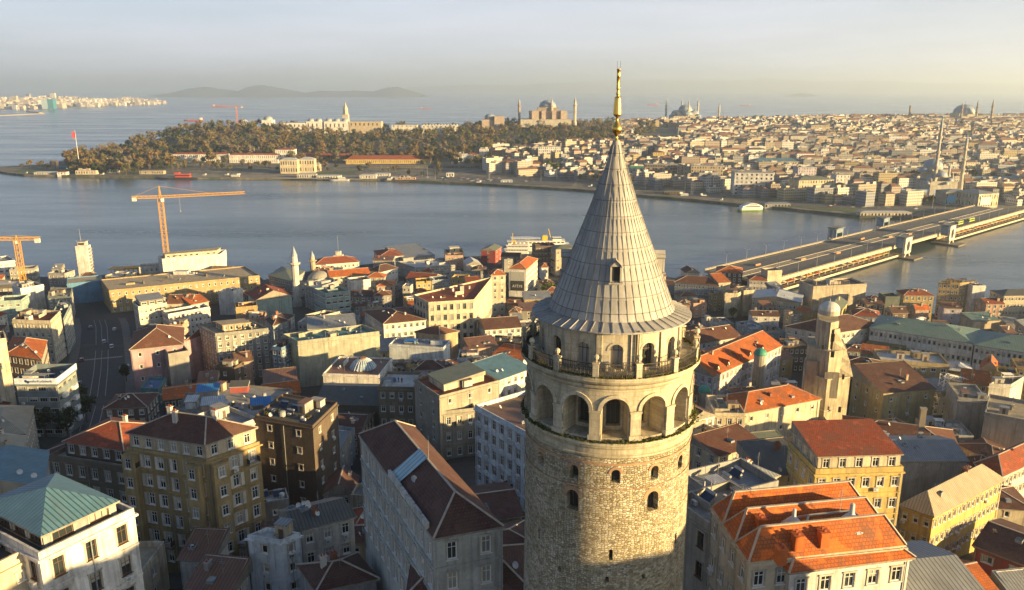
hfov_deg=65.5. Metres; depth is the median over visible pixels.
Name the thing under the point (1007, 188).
hillside house
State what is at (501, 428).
window
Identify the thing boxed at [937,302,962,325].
house
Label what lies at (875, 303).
house
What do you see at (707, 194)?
shore road
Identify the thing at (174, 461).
window
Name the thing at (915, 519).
window
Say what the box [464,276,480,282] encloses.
house
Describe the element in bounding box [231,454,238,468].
window
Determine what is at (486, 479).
window
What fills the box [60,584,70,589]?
window
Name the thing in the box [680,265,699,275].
house
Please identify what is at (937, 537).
window
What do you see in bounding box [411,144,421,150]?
tree
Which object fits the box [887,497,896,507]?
window
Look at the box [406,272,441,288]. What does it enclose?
house
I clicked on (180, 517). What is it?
window
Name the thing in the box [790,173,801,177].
hillside house
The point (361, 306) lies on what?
house
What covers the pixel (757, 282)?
house
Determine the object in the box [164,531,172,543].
window
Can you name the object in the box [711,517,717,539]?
window
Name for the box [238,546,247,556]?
window
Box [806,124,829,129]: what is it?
school
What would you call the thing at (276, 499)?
house
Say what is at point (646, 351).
window
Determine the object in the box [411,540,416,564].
window
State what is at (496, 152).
house
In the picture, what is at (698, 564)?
window
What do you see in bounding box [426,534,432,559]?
window
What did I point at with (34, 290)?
apartment building
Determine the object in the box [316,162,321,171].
pavilion terrace
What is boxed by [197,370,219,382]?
house
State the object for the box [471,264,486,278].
house
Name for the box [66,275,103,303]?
office building
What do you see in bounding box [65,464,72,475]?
window
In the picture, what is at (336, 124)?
palace hall
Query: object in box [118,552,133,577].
window
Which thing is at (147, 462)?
window
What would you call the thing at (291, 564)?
window
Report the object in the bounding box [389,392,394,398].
window
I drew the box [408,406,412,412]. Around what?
window
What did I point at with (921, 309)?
house
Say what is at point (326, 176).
ferry pier
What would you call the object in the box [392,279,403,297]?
house
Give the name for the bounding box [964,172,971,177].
hillside house
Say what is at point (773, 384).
stone chimney
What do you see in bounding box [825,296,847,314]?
house
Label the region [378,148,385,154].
tree
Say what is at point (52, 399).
window
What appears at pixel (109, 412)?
window
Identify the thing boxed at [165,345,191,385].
apartment building
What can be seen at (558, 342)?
window
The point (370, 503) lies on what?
window
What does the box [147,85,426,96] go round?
island hills
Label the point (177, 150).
evergreen tree
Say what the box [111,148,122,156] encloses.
tree
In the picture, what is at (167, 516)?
window
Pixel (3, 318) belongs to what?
house
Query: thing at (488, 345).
house
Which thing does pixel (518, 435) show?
window
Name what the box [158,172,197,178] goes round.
cargo barge
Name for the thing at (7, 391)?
apartment building
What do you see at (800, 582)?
window
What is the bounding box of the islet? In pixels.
[787,93,816,95]
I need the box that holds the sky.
[0,0,1023,91]
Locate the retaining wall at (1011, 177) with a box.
[971,176,1018,179]
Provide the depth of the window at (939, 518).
158.81 m
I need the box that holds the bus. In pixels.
[966,217,974,221]
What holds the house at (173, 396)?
on the ground at (464, 468)
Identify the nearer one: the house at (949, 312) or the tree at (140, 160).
the house at (949, 312)
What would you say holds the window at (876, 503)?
in the apartment building at (863, 456)
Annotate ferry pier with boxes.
[296,173,316,177]
[317,175,341,179]
[360,174,376,178]
[375,173,390,175]
[663,190,684,194]
[761,202,790,208]
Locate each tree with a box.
[34,406,53,436]
[51,160,58,168]
[53,405,78,435]
[61,150,73,159]
[64,156,73,161]
[66,160,74,168]
[69,155,77,164]
[69,164,76,170]
[75,150,84,157]
[77,157,92,167]
[78,382,87,395]
[80,391,95,421]
[88,157,100,167]
[90,162,100,169]
[97,152,108,160]
[98,157,110,170]
[100,147,110,153]
[100,166,107,173]
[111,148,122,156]
[112,161,122,173]
[118,363,130,380]
[120,155,133,170]
[120,162,131,174]
[122,146,131,154]
[129,149,139,154]
[130,153,139,159]
[132,143,142,149]
[134,161,142,168]
[137,158,147,167]
[141,147,152,152]
[144,150,157,160]
[151,156,160,168]
[154,141,167,149]
[155,161,161,166]
[165,155,177,169]
[173,148,181,151]
[187,144,194,151]
[196,147,203,151]
[200,141,209,149]
[204,146,212,151]
[205,151,216,160]
[218,142,228,150]
[229,145,240,152]
[245,145,254,152]
[262,147,268,152]
[268,144,276,152]
[285,150,296,157]
[297,152,305,158]
[306,147,313,152]
[314,151,322,158]
[316,140,325,148]
[321,160,327,168]
[328,148,339,160]
[331,152,339,159]
[348,150,357,156]
[360,144,370,153]
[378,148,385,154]
[410,149,418,154]
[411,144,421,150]
[422,149,433,158]
[427,146,435,151]
[434,161,440,169]
[448,145,456,151]
[450,151,461,160]
[458,144,466,151]
[464,158,472,163]
[471,155,479,163]
[482,138,492,148]
[540,282,555,290]
[728,307,737,319]
[848,377,851,403]
[927,195,935,204]
[933,390,939,408]
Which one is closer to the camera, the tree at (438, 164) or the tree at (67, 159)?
the tree at (438, 164)
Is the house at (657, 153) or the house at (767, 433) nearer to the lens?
the house at (767, 433)
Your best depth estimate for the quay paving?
1152.86 m
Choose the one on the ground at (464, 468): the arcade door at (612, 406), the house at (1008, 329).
the house at (1008, 329)
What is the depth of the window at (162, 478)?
140.63 m
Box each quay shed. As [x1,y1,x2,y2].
[33,171,57,174]
[57,171,68,176]
[75,168,98,174]
[107,169,119,172]
[139,170,165,173]
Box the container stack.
[395,176,415,179]
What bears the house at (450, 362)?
on the ground at (464, 468)
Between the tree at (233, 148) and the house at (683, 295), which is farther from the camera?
the tree at (233, 148)
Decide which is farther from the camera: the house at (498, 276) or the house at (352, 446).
the house at (498, 276)
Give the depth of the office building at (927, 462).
205.76 m
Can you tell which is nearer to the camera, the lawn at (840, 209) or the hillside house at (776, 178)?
the lawn at (840, 209)
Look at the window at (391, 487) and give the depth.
106.18 m
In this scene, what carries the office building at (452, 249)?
on the ground at (464, 468)
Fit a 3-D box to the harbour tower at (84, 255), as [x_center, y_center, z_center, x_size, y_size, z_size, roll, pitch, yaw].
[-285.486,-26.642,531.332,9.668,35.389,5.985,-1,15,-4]
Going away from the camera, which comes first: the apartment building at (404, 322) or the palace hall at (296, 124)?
the apartment building at (404, 322)
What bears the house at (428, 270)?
on the ground at (464, 468)
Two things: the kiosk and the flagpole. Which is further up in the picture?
the flagpole
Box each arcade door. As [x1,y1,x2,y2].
[581,397,588,420]
[606,399,619,422]
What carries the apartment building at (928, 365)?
on the ground at (464, 468)
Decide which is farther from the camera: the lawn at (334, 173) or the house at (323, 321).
the lawn at (334, 173)
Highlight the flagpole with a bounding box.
[72,130,78,159]
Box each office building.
[0,255,15,279]
[0,279,29,292]
[0,445,50,494]
[14,363,83,436]
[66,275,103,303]
[100,266,259,312]
[158,247,227,273]
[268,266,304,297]
[313,284,350,312]
[315,256,359,269]
[397,258,455,277]
[413,277,491,351]
[444,246,463,259]
[751,287,803,321]
[869,315,979,366]
[889,431,969,502]
[897,464,1005,556]
[942,382,988,438]
[972,330,1023,369]
[981,394,1023,447]
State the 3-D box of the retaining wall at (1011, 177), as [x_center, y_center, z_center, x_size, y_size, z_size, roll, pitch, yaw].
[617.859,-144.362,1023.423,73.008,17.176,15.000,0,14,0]
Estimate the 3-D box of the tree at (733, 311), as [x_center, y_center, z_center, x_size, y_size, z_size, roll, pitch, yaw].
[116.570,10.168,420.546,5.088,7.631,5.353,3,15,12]
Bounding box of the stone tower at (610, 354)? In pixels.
[519,61,702,589]
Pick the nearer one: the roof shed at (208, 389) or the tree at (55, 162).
the roof shed at (208, 389)
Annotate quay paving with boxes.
[163,174,435,179]
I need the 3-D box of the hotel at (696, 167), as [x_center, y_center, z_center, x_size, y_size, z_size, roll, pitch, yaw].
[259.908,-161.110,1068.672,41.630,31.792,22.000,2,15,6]
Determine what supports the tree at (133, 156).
on the ground at (640, 190)
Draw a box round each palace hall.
[261,116,274,128]
[279,122,306,131]
[306,118,323,132]
[324,118,348,133]
[349,121,382,133]
[392,124,418,132]
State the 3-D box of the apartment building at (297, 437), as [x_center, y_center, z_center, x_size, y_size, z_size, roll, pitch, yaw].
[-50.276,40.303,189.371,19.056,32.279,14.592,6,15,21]
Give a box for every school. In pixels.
[766,125,805,127]
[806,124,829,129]
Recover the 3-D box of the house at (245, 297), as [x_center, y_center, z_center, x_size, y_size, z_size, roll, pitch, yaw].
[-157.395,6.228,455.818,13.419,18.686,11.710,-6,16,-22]
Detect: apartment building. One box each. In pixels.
[0,294,30,324]
[0,331,16,404]
[0,473,144,589]
[0,547,28,589]
[11,280,46,309]
[11,309,66,363]
[47,287,75,320]
[49,414,146,504]
[54,299,75,354]
[121,404,265,572]
[129,324,185,392]
[133,292,167,330]
[162,303,210,334]
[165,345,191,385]
[174,380,293,415]
[184,321,214,379]
[198,318,271,379]
[199,402,256,440]
[218,287,243,314]
[239,309,266,326]
[253,393,340,505]
[271,337,292,367]
[282,324,379,386]
[303,277,338,309]
[305,310,340,330]
[322,356,392,384]
[346,274,370,289]
[358,420,504,589]
[363,307,426,337]
[377,367,421,425]
[388,337,449,361]
[413,361,499,457]
[442,403,474,459]
[471,352,526,396]
[473,390,525,510]
[508,256,537,296]
[532,242,554,273]
[548,244,572,275]
[673,274,719,306]
[683,480,751,589]
[688,457,778,491]
[693,330,782,394]
[705,480,907,589]
[761,267,781,284]
[783,488,916,589]
[784,314,874,343]
[786,419,905,527]
[798,278,866,313]
[842,415,957,443]
[848,351,881,398]
[848,360,936,423]
[872,349,949,383]
[934,278,973,317]
[964,280,986,311]
[971,518,1023,577]
[973,441,1023,496]
[989,289,1023,317]
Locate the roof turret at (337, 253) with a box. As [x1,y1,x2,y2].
[333,235,343,255]
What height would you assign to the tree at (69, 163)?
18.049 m
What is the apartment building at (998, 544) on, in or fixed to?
on the ground at (464, 468)
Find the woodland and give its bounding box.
[79,116,655,151]
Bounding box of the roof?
[629,166,643,168]
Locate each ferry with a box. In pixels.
[503,229,568,250]
[503,234,528,253]
[737,203,762,210]
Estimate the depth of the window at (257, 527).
146.28 m
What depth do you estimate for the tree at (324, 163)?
1253.34 m
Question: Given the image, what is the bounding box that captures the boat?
[329,176,348,180]
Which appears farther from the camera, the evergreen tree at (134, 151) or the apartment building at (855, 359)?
the evergreen tree at (134, 151)
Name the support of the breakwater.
in the water
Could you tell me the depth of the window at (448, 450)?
221.21 m
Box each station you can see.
[297,153,349,160]
[345,155,430,163]
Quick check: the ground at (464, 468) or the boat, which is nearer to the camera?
the ground at (464, 468)
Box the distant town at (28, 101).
[0,93,165,108]
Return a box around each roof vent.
[781,508,799,522]
[841,503,862,534]
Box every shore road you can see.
[443,176,577,185]
[655,190,734,198]
[751,201,966,211]
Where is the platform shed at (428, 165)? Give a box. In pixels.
[368,164,481,167]
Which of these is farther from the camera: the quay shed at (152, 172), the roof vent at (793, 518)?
the quay shed at (152, 172)
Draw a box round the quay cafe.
[856,211,911,215]
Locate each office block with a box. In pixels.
[627,168,643,173]
[628,147,641,156]
[644,162,677,174]
[677,163,683,174]
[730,169,773,194]
[788,176,834,190]
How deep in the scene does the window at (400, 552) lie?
105.66 m
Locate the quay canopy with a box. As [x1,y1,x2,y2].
[108,266,138,273]
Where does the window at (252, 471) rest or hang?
in the apartment building at (184, 474)
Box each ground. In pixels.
[0,124,1023,218]
[8,254,973,589]
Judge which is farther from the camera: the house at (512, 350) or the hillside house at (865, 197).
the hillside house at (865, 197)
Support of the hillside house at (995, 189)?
on the ground at (640, 190)
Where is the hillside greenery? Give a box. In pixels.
[501,114,1012,175]
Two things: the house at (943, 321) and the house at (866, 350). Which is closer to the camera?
the house at (866, 350)
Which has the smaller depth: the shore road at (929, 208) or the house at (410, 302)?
the house at (410, 302)
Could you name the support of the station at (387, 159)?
on the ground at (640, 190)
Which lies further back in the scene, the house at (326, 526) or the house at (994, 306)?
the house at (994, 306)
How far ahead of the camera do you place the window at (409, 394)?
234.39 m
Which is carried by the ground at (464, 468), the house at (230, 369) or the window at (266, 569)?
the house at (230, 369)
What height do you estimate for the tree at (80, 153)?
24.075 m
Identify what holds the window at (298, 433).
in the apartment building at (297, 437)
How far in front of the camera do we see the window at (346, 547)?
130.36 m
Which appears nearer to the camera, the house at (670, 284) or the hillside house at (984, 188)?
the house at (670, 284)
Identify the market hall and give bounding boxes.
[934,189,970,204]
[958,189,998,207]
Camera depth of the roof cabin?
471.86 m
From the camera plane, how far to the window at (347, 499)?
172.91 m
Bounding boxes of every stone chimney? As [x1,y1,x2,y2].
[771,381,780,386]
[916,407,927,434]
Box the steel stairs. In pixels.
[938,373,968,389]
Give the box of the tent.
[446,172,453,176]
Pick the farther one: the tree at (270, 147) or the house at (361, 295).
the tree at (270, 147)
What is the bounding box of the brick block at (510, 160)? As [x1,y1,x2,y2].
[502,159,522,161]
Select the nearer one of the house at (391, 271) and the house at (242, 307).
the house at (242, 307)
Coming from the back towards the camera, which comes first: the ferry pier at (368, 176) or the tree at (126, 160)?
the tree at (126, 160)
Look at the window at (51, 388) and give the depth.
234.39 m
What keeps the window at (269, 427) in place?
in the apartment building at (297, 437)
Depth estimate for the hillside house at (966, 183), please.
977.54 m
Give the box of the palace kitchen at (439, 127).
[422,124,457,134]
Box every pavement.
[68,318,80,364]
[118,318,135,392]
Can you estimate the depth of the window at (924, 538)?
158.87 m
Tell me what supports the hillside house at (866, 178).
on the ground at (640, 190)
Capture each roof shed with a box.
[184,395,199,408]
[195,383,220,397]
[200,395,225,410]
[228,380,249,392]
[250,395,270,409]
[263,400,272,406]
[404,339,417,343]
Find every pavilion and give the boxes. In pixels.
[280,158,299,173]
[299,157,316,172]
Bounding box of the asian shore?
[5,98,161,108]
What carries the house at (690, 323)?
on the ground at (464, 468)
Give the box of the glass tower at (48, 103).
[41,99,56,108]
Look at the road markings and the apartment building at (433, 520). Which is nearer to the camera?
the apartment building at (433, 520)
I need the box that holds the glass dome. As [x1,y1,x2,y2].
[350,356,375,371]
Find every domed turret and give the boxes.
[698,385,710,408]
[752,348,766,387]
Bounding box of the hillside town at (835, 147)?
[482,113,1023,180]
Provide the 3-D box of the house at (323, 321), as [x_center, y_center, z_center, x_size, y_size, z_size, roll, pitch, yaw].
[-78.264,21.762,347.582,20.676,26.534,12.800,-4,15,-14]
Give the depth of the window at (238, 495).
142.34 m
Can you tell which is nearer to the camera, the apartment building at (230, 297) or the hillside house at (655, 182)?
the apartment building at (230, 297)
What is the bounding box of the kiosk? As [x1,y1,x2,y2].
[500,179,512,181]
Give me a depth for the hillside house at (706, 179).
997.42 m
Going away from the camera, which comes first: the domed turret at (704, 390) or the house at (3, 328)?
the domed turret at (704, 390)
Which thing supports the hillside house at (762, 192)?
on the ground at (640, 190)
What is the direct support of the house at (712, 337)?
on the ground at (464, 468)
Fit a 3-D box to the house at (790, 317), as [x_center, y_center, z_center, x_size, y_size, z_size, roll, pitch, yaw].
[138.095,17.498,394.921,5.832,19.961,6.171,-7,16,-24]
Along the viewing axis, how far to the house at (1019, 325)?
369.43 m
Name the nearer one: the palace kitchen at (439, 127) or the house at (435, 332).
the house at (435, 332)
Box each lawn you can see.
[15,169,101,173]
[316,172,353,174]
[791,206,857,211]
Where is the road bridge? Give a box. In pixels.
[704,205,1023,289]
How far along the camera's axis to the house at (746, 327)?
373.06 m
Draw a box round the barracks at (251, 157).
[229,153,279,162]
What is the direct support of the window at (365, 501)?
in the apartment building at (433, 520)
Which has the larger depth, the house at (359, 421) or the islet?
the islet
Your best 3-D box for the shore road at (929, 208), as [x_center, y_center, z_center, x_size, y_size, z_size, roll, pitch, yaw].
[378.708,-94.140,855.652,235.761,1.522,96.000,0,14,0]
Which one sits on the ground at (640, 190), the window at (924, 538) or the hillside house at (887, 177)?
the hillside house at (887, 177)
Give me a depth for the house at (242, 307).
390.77 m
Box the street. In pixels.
[74,320,124,430]
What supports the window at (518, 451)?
in the apartment building at (500, 439)
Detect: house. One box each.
[0,311,9,332]
[0,325,8,339]
[0,396,11,404]
[0,405,39,448]
[0,428,27,447]
[7,333,49,395]
[9,265,40,282]
[47,432,71,473]
[48,269,74,286]
[51,264,64,270]
[80,272,96,276]
[102,392,159,421]
[105,271,136,278]
[138,324,154,329]
[138,541,169,589]
[139,263,159,275]
[140,373,166,406]
[162,380,207,414]
[167,293,194,309]
[169,317,189,334]
[176,527,230,587]
[180,392,195,404]
[181,294,209,305]
[183,553,252,589]
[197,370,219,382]
[210,266,233,268]
[215,358,244,382]
[233,349,254,384]
[234,301,257,318]
[243,290,247,301]
[244,517,303,589]
[247,284,292,316]
[260,519,277,528]
[261,377,300,395]
[262,366,297,383]
[264,488,288,519]
[265,310,288,349]
[269,312,294,332]
[270,350,272,368]
[275,492,356,562]
[295,546,380,589]
[298,318,305,331]
[300,280,314,296]
[306,313,355,330]
[311,267,329,272]
[318,383,379,426]
[321,264,332,269]
[323,466,358,506]
[327,267,369,288]
[338,411,374,454]
[339,425,355,465]
[339,431,350,469]
[340,310,360,324]
[350,289,373,311]
[351,483,362,507]
[352,301,366,320]
[352,506,363,523]
[354,523,365,561]
[360,311,364,324]
[367,272,386,290]
[367,301,381,309]
[369,263,398,280]
[372,255,394,266]
[373,248,403,266]
[373,289,391,308]
[376,280,394,305]
[380,336,401,357]
[385,244,434,260]
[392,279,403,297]
[392,358,407,370]
[395,363,406,371]
[402,283,413,296]
[403,296,413,306]
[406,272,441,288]
[406,357,421,371]
[406,543,523,589]
[407,300,413,305]
[413,288,426,293]
[413,324,459,358]
[414,352,445,375]
[415,277,431,290]
[422,267,434,272]
[429,275,450,290]
[438,356,457,367]
[445,252,462,269]
[449,270,472,277]
[450,274,469,285]
[457,346,478,363]
[458,152,467,161]
[463,257,481,270]
[463,335,498,356]
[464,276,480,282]
[466,355,487,361]
[468,153,478,157]
[469,482,524,522]
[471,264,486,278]
[477,313,521,337]
[480,147,488,156]
[481,244,501,262]
[483,268,502,278]
[487,269,506,316]
[489,150,500,156]
[492,343,526,363]
[494,333,521,347]
[501,252,521,267]
[502,257,513,271]
[503,519,524,543]
[506,279,537,292]
[506,299,521,315]
[509,306,521,312]
[512,312,522,319]
[518,302,535,319]
[520,317,538,332]
[522,291,550,301]
[536,277,556,290]
[539,262,548,279]
[545,286,555,295]
[632,169,641,183]
[640,169,654,183]
[648,172,671,185]
[649,177,662,187]
[651,150,664,157]
[665,280,674,294]
[669,177,685,187]
[672,174,685,178]
[674,291,698,300]
[677,298,690,309]
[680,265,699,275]
[683,174,700,186]
[685,320,694,325]
[685,324,740,351]
[686,322,705,329]
[689,297,706,317]
[689,420,716,468]
[690,422,758,468]
[691,180,702,189]
[693,373,711,404]
[693,403,716,426]
[694,171,718,175]
[700,174,711,189]
[701,315,733,327]
[705,395,745,427]
[706,184,721,192]
[708,289,722,310]
[709,272,730,306]
[711,174,720,185]
[716,265,742,285]
[717,173,730,177]
[721,178,730,189]
[722,383,821,437]
[723,288,741,316]
[725,387,754,393]
[728,381,758,390]
[735,284,754,315]
[735,320,761,335]
[736,436,789,485]
[737,185,759,196]
[744,454,780,478]
[747,274,767,290]
[748,307,779,326]
[750,429,781,437]
[755,186,769,197]
[756,300,776,310]
[758,323,784,337]
[765,182,779,197]
[765,281,782,288]
[773,170,784,173]
[773,172,779,182]
[774,336,807,371]
[775,378,797,386]
[776,185,793,199]
[779,173,790,177]
[779,177,788,183]
[779,350,793,378]
[782,309,799,331]
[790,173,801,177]
[793,164,816,175]
[793,188,805,199]
[795,305,817,321]
[806,185,835,202]
[820,191,833,202]
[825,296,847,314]
[830,184,853,196]
[831,172,849,183]
[833,194,843,202]
[843,196,855,203]
[845,344,861,355]
[847,179,863,185]
[847,304,861,314]
[850,181,878,199]
[850,308,880,321]
[854,170,872,178]
[855,189,874,206]
[857,297,884,314]
[860,174,872,181]
[860,343,888,357]
[865,295,877,298]
[866,337,906,350]
[873,170,897,183]
[876,181,888,199]
[878,191,894,205]
[878,293,900,314]
[882,417,905,422]
[884,304,908,317]
[888,183,900,195]
[894,195,899,203]
[896,175,914,188]
[896,287,934,320]
[896,507,899,528]
[899,188,923,205]
[905,540,984,589]
[910,302,929,320]
[911,173,919,188]
[915,415,973,442]
[925,378,946,414]
[931,319,948,323]
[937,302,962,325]
[947,361,971,382]
[950,169,960,173]
[950,173,959,188]
[958,437,1006,456]
[959,312,1001,331]
[960,368,990,396]
[960,559,998,589]
[963,178,980,189]
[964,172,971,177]
[967,445,986,467]
[970,180,996,187]
[970,186,991,190]
[974,297,1004,316]
[977,167,990,175]
[980,351,999,382]
[981,176,997,181]
[987,187,1001,197]
[987,372,1023,398]
[990,567,1023,589]
[995,366,1017,375]
[996,170,1008,175]
[996,478,1023,525]
[997,179,1011,184]
[997,183,1014,197]
[997,316,1023,331]
[997,325,1016,333]
[1004,194,1011,199]
[1005,196,1023,205]
[1009,171,1023,175]
[1009,358,1023,399]
[1010,180,1019,184]
[1012,188,1023,197]
[1014,319,1023,333]
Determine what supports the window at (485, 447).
in the apartment building at (500, 439)
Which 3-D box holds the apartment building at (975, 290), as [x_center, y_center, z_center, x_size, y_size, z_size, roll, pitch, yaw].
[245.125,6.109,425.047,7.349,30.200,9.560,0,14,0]
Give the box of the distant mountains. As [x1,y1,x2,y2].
[401,79,1023,92]
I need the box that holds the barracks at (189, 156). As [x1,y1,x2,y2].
[172,152,229,161]
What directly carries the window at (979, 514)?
in the office building at (955, 514)
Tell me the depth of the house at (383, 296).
426.94 m
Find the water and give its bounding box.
[0,92,1023,313]
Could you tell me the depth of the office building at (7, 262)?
526.46 m
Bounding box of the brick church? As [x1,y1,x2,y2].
[482,114,503,130]
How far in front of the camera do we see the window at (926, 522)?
157.98 m
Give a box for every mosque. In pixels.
[289,246,327,306]
[517,98,576,126]
[665,99,720,118]
[915,117,967,194]
[937,100,994,117]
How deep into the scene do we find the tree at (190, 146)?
1426.05 m
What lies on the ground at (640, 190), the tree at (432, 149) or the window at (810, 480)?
the tree at (432, 149)
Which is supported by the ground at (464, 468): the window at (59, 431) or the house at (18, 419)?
the house at (18, 419)
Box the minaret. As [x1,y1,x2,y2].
[308,251,316,271]
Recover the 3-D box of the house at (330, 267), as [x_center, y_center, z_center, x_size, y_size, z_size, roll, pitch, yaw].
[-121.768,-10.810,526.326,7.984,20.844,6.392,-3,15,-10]
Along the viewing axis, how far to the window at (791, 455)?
152.22 m
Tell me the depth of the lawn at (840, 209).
842.92 m
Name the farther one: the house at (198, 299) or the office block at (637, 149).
the office block at (637, 149)
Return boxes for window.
[14,568,27,584]
[16,386,25,391]
[18,397,27,401]
[26,386,36,391]
[27,558,38,582]
[28,397,37,401]
[37,386,46,391]
[38,397,48,401]
[43,429,53,433]
[47,386,56,391]
[49,397,58,401]
[49,551,67,579]
[50,408,59,412]
[52,462,59,473]
[54,429,63,433]
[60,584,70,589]
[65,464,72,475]
[77,466,85,477]
[82,535,99,562]
[87,568,103,589]
[90,468,98,479]
[103,470,111,482]
[106,410,112,416]
[106,488,113,496]
[114,521,129,546]
[117,410,122,415]
[117,472,124,484]
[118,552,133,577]
[119,490,126,502]
[122,582,135,589]
[128,409,133,415]
[139,409,144,414]
[143,455,151,467]
[144,473,153,486]
[147,492,155,505]
[149,510,157,523]
[151,528,160,540]
[151,564,156,577]
[157,457,164,470]
[157,475,166,488]
[160,494,168,507]
[162,513,170,526]
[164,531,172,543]
[166,549,175,562]
[169,459,177,472]
[171,477,179,491]
[173,496,181,510]
[175,515,183,528]
[177,533,185,546]
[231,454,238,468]
[231,472,240,487]
[233,491,242,506]
[235,509,244,524]
[237,527,245,543]
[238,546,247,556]
[247,448,256,462]
[249,466,257,481]
[250,485,259,499]
[252,502,260,517]
[254,521,262,531]
[260,543,268,554]
[261,563,270,573]
[263,581,271,589]
[266,424,271,431]
[268,441,273,448]
[269,458,274,465]
[271,474,275,481]
[272,509,277,515]
[287,541,295,553]
[288,560,296,572]
[290,579,298,589]
[295,429,300,436]
[296,446,301,453]
[298,463,303,470]
[299,480,304,487]
[304,530,314,544]
[305,550,315,561]
[322,525,332,539]
[324,546,333,554]
[340,521,349,534]
[341,541,351,554]
[343,497,349,504]
[355,544,360,552]
[356,501,362,506]
[360,440,364,459]
[362,466,365,483]
[363,490,366,507]
[364,513,367,531]
[365,447,369,467]
[367,473,370,492]
[368,498,372,516]
[369,522,373,540]
[371,456,375,475]
[372,481,376,501]
[374,507,377,526]
[375,532,378,550]
[377,464,381,484]
[378,490,382,510]
[379,515,383,535]
[380,392,385,398]
[380,405,385,411]
[380,540,384,561]
[383,473,387,493]
[384,499,388,520]
[385,525,389,546]
[386,550,390,571]
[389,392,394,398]
[389,405,394,411]
[389,481,394,503]
[390,508,395,530]
[392,536,396,557]
[393,562,397,582]
[396,491,400,513]
[397,519,402,541]
[398,392,403,398]
[398,405,403,411]
[398,546,403,568]
[399,572,403,589]
[403,501,408,524]
[404,530,409,552]
[405,557,409,577]
[407,392,412,398]
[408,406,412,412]
[410,511,415,535]
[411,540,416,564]
[418,523,423,547]
[419,552,424,576]
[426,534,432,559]
[427,564,432,589]
[436,304,440,310]
[445,416,451,425]
[445,539,458,561]
[445,570,459,589]
[446,432,451,440]
[446,448,451,456]
[456,323,460,329]
[457,415,461,423]
[457,431,462,439]
[457,446,462,454]
[467,414,472,422]
[467,430,472,438]
[468,445,473,453]
[476,411,480,422]
[476,426,480,437]
[476,440,480,452]
[476,455,480,467]
[477,470,480,482]
[479,533,492,554]
[479,564,492,584]
[484,416,487,426]
[484,430,487,442]
[484,445,488,457]
[484,460,488,471]
[484,475,488,483]
[491,419,495,431]
[491,434,495,446]
[491,449,495,461]
[491,464,495,476]
[499,424,503,435]
[499,439,503,451]
[499,454,503,466]
[499,469,503,481]
[507,428,511,440]
[507,443,511,455]
[507,459,511,471]
[507,474,511,484]
[515,432,519,444]
[515,447,520,460]
[515,463,520,476]
[515,479,520,491]
[556,336,560,354]
[570,490,578,506]
[573,465,577,474]
[579,342,589,364]
[609,345,621,367]
[611,470,618,479]
[642,343,651,365]
[647,492,653,506]
[667,338,670,358]
[693,557,703,580]
[695,460,700,467]
[695,527,705,550]
[696,446,701,457]
[708,580,712,589]
[709,454,714,463]
[709,549,715,571]
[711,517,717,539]
[716,418,722,424]
[717,563,723,586]
[719,530,726,553]
[727,418,732,423]
[727,577,732,589]
[728,544,735,568]
[737,418,742,424]
[738,558,745,583]
[751,569,767,588]
[774,567,784,585]
[788,451,792,463]
[794,458,798,470]
[794,576,809,589]
[801,465,805,478]
[808,473,812,483]
[818,478,826,482]
[818,573,833,589]
[842,570,857,589]
[847,477,856,486]
[861,477,870,487]
[866,567,881,586]
[873,498,882,508]
[876,476,885,486]
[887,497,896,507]
[889,564,904,583]
[890,476,899,486]
[899,528,906,538]
[901,510,908,520]
[909,532,916,540]
[912,513,919,524]
[920,535,927,541]
[922,517,930,527]
[932,518,937,528]
[935,533,939,543]
[937,515,942,525]
[940,530,944,540]
[942,513,947,522]
[944,528,949,537]
[947,510,952,520]
[949,525,954,535]
[951,540,956,549]
[952,508,956,517]
[954,523,958,532]
[956,537,960,546]
[957,505,961,514]
[966,500,970,509]
[968,515,972,524]
[975,495,980,504]
[977,510,981,519]
[980,553,994,565]
[1003,510,1010,517]
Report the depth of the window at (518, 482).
171.00 m
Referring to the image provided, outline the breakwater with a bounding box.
[0,111,43,115]
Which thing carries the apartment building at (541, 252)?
on the ground at (464, 468)
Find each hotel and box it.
[538,145,560,155]
[682,164,689,174]
[689,163,722,174]
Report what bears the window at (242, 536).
in the apartment building at (184, 474)
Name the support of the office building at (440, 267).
on the ground at (464, 468)
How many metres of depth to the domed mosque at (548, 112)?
1762.33 m
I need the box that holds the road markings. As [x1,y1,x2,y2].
[79,320,121,430]
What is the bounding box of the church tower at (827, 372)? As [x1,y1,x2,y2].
[801,282,852,419]
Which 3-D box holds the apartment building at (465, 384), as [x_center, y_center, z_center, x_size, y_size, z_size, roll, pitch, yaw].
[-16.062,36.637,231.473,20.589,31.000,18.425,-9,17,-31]
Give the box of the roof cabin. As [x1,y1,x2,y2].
[173,270,190,274]
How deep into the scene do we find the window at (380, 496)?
112.22 m
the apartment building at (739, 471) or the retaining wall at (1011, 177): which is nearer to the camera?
the apartment building at (739, 471)
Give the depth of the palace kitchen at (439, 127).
1671.72 m
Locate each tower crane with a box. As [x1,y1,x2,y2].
[0,235,40,281]
[131,186,244,252]
[211,105,242,124]
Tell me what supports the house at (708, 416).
on the ground at (464, 468)
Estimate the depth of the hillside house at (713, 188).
975.08 m
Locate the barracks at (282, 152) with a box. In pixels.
[275,148,296,158]
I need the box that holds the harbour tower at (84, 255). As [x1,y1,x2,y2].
[75,231,94,275]
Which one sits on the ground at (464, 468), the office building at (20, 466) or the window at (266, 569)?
the office building at (20, 466)
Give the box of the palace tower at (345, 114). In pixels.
[342,103,348,118]

